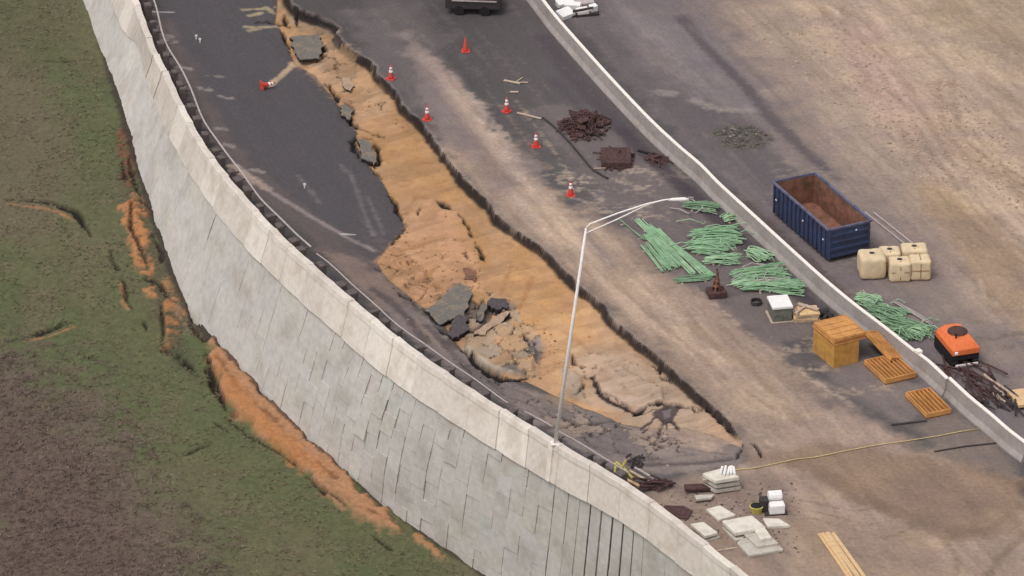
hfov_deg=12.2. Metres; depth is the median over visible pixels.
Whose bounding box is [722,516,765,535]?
concrete slab
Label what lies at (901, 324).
rebar pile
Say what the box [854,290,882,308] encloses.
rebar pile
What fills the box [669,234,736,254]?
rebar pile
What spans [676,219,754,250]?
rebar pile
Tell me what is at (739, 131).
gravel heap
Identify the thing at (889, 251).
wrapped bale
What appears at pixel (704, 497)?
concrete slab
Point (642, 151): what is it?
steel bar
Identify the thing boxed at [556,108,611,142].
rusty scrap heap
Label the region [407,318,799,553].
asphalt crumbs
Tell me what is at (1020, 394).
timber sheet
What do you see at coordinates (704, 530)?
concrete slab
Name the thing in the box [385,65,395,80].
traffic cone
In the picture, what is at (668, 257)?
rebar bundle
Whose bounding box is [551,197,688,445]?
street lamp
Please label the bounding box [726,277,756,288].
rebar pile
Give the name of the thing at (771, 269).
rebar pile
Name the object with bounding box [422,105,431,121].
traffic cone
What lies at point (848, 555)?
timber board
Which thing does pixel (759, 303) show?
wire coil
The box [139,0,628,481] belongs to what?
pipe rail
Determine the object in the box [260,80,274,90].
traffic cone
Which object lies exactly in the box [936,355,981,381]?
steel scrap
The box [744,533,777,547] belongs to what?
concrete slab
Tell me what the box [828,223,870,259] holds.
tail door
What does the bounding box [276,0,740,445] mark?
sand slope
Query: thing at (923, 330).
rebar pile
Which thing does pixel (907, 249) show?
wrapped bale
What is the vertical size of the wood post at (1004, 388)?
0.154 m
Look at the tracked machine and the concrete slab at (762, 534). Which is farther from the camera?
the tracked machine
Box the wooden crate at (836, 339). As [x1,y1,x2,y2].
[812,314,865,367]
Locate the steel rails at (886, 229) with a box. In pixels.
[864,212,912,242]
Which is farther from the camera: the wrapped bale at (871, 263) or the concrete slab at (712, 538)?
the wrapped bale at (871, 263)
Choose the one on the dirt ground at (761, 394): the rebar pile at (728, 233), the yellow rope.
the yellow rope
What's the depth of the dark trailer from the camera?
279.54 m
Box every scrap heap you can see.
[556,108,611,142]
[592,146,634,170]
[644,152,673,166]
[819,307,833,318]
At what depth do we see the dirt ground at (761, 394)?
254.04 m
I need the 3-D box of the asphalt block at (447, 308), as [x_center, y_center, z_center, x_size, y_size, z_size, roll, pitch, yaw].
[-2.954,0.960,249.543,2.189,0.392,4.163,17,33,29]
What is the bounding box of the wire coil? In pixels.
[751,298,761,305]
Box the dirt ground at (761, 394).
[373,0,1023,575]
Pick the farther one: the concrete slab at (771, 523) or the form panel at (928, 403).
the form panel at (928, 403)
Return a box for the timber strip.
[717,547,736,551]
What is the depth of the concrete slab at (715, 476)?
231.18 m
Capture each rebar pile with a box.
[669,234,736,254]
[670,197,721,214]
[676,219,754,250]
[702,250,750,265]
[719,212,736,223]
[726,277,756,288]
[729,262,791,279]
[737,276,806,295]
[744,245,777,262]
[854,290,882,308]
[865,298,910,324]
[880,316,938,340]
[908,325,931,340]
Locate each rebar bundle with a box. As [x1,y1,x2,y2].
[619,219,646,239]
[634,218,695,274]
[641,242,671,271]
[642,232,680,268]
[646,224,714,277]
[655,228,704,273]
[673,274,711,283]
[893,302,932,324]
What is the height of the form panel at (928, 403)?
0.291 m
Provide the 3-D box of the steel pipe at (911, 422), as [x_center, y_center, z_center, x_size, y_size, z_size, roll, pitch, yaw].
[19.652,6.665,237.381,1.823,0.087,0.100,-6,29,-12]
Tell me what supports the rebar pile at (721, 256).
on the road
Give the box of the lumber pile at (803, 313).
[792,302,819,322]
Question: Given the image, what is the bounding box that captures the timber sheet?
[1007,388,1023,407]
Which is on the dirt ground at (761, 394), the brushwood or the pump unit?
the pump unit
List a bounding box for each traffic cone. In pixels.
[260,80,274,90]
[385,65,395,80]
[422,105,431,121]
[461,37,469,52]
[501,97,511,113]
[531,132,540,148]
[566,181,574,196]
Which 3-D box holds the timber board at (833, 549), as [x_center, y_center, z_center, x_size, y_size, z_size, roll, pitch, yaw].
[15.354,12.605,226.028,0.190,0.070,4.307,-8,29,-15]
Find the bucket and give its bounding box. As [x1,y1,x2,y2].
[749,502,762,514]
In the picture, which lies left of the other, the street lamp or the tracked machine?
the street lamp
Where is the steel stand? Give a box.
[706,268,726,299]
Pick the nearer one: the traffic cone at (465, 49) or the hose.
the hose
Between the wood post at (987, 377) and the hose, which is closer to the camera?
the wood post at (987, 377)
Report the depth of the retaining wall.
245.35 m
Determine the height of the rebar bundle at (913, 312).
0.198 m
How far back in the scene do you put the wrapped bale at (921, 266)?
250.43 m
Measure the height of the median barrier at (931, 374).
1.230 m
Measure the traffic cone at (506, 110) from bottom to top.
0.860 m
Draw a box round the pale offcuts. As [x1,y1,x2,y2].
[981,385,1005,402]
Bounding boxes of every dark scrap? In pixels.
[626,453,644,468]
[632,474,675,490]
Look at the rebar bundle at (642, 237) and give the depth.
255.34 m
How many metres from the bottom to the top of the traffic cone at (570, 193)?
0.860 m
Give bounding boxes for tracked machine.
[934,323,979,366]
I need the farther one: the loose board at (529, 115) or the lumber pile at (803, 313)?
the loose board at (529, 115)
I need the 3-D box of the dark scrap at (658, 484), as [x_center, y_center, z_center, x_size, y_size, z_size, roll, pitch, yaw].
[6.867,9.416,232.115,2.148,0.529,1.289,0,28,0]
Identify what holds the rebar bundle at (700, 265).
on the road
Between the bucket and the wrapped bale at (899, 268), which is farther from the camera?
the wrapped bale at (899, 268)
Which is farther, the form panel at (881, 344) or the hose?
the hose
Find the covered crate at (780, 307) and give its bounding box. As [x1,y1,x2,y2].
[765,294,793,323]
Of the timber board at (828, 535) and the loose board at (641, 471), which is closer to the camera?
the timber board at (828, 535)
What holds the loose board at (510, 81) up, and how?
on the road
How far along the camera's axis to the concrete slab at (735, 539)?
227.59 m
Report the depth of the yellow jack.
233.14 m
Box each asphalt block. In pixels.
[289,35,322,61]
[340,104,352,121]
[342,77,354,91]
[356,137,376,167]
[424,283,472,325]
[447,315,468,341]
[463,267,476,281]
[476,302,487,323]
[487,298,508,312]
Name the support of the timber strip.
on the dirt ground at (761, 394)
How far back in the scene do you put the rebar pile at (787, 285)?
249.55 m
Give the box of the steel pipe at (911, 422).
[891,420,926,425]
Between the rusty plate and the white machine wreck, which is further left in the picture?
the white machine wreck
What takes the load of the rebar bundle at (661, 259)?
on the road
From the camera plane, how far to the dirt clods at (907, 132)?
266.78 m
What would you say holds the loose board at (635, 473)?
on the road
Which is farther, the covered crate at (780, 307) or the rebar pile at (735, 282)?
the rebar pile at (735, 282)
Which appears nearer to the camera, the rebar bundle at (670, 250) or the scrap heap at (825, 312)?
the scrap heap at (825, 312)
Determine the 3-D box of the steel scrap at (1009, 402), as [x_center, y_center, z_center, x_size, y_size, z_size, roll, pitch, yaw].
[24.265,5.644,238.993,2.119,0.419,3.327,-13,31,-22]
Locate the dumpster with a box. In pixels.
[772,172,872,259]
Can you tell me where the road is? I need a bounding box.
[142,0,1023,538]
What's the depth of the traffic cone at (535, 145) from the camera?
264.44 m
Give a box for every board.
[474,311,510,336]
[503,79,520,83]
[517,112,541,118]
[627,478,639,486]
[628,470,648,480]
[634,467,654,478]
[818,533,849,575]
[820,532,853,575]
[825,532,856,575]
[829,531,859,575]
[831,532,865,575]
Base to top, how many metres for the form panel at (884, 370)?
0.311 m
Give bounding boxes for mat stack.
[601,147,630,167]
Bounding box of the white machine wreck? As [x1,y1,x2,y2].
[555,0,598,19]
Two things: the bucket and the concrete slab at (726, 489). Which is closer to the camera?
the bucket
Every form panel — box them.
[864,354,915,384]
[865,331,901,361]
[905,387,950,418]
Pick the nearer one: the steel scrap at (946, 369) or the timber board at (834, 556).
the timber board at (834, 556)
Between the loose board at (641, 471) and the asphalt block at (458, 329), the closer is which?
the loose board at (641, 471)
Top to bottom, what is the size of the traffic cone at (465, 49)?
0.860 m
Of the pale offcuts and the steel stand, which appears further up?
the steel stand
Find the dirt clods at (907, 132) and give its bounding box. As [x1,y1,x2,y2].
[752,14,1023,209]
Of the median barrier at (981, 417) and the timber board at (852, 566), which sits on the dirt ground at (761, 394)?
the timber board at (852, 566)
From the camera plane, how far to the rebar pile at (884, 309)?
247.16 m
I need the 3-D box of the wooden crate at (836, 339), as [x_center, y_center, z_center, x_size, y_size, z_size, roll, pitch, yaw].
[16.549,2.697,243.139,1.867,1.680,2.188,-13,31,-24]
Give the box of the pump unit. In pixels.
[759,490,787,515]
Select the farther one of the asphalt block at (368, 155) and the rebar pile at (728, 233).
the asphalt block at (368, 155)
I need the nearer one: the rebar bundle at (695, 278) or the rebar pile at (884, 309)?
the rebar pile at (884, 309)
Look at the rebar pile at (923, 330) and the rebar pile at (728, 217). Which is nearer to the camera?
the rebar pile at (923, 330)
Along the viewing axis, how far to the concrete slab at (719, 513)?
229.39 m
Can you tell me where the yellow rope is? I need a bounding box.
[735,428,978,469]
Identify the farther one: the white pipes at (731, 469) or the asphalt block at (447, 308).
the asphalt block at (447, 308)
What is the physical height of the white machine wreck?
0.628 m
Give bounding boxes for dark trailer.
[445,0,501,15]
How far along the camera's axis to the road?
264.90 m
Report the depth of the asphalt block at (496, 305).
249.28 m
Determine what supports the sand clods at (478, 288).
on the sand slope at (530, 281)
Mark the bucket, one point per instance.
(756, 508)
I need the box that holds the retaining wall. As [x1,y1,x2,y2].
[83,0,747,575]
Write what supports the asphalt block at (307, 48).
on the sand slope at (530, 281)
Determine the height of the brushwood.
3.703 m
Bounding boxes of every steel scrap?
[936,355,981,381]
[960,361,1011,406]
[977,383,1023,415]
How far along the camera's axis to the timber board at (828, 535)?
226.13 m
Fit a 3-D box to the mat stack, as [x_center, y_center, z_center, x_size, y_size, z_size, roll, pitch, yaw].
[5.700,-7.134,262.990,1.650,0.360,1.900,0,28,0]
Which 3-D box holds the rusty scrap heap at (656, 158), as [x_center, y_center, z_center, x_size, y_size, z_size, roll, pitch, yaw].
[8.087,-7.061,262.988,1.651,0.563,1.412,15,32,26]
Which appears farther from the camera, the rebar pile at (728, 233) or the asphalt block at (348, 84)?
the asphalt block at (348, 84)
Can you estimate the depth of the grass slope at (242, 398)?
254.82 m
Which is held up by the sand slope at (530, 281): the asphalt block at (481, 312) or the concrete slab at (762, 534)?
the asphalt block at (481, 312)
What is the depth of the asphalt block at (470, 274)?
252.57 m
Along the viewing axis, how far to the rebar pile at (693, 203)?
257.72 m
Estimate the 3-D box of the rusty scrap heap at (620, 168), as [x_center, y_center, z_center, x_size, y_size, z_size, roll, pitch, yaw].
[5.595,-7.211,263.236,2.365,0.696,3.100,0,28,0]
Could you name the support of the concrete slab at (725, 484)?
on the timber spacer
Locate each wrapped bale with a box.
[857,248,885,278]
[879,246,900,271]
[888,256,910,281]
[900,242,927,256]
[909,254,931,279]
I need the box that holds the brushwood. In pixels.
[0,294,248,575]
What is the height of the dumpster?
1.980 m
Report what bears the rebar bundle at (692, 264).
on the road
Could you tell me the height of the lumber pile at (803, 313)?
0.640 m
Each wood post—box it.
[983,374,1000,387]
[996,382,1021,399]
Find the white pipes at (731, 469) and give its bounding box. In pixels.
[719,465,735,475]
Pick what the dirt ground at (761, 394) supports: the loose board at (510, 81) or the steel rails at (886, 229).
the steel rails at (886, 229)
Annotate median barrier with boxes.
[526,0,947,396]
[944,377,1023,462]
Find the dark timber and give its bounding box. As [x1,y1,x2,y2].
[684,483,710,491]
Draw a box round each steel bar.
[637,149,653,154]
[934,442,996,451]
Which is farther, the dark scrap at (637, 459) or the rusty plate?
the dark scrap at (637, 459)
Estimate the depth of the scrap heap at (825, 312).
246.95 m
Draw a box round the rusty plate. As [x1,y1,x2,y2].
[664,505,692,518]
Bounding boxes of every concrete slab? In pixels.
[690,522,717,538]
[692,529,719,541]
[695,494,713,500]
[703,468,738,483]
[703,478,739,488]
[703,483,740,492]
[706,505,735,521]
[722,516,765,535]
[722,527,754,542]
[737,538,782,557]
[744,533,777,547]
[755,528,770,541]
[763,518,789,528]
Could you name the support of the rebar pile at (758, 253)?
on the road
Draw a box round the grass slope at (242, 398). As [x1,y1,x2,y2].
[0,0,485,575]
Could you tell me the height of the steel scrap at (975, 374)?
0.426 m
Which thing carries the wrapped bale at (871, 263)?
on the road
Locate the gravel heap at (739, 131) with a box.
[713,125,771,147]
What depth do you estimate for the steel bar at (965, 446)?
235.30 m
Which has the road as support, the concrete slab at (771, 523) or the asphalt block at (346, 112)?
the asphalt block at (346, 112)
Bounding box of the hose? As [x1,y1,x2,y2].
[542,117,608,178]
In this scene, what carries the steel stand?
on the road
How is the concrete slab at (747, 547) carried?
on the dirt ground at (761, 394)
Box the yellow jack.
[613,460,633,479]
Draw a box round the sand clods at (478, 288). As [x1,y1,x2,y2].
[332,71,653,383]
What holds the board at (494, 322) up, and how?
on the sand slope at (530, 281)
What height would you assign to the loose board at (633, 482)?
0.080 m

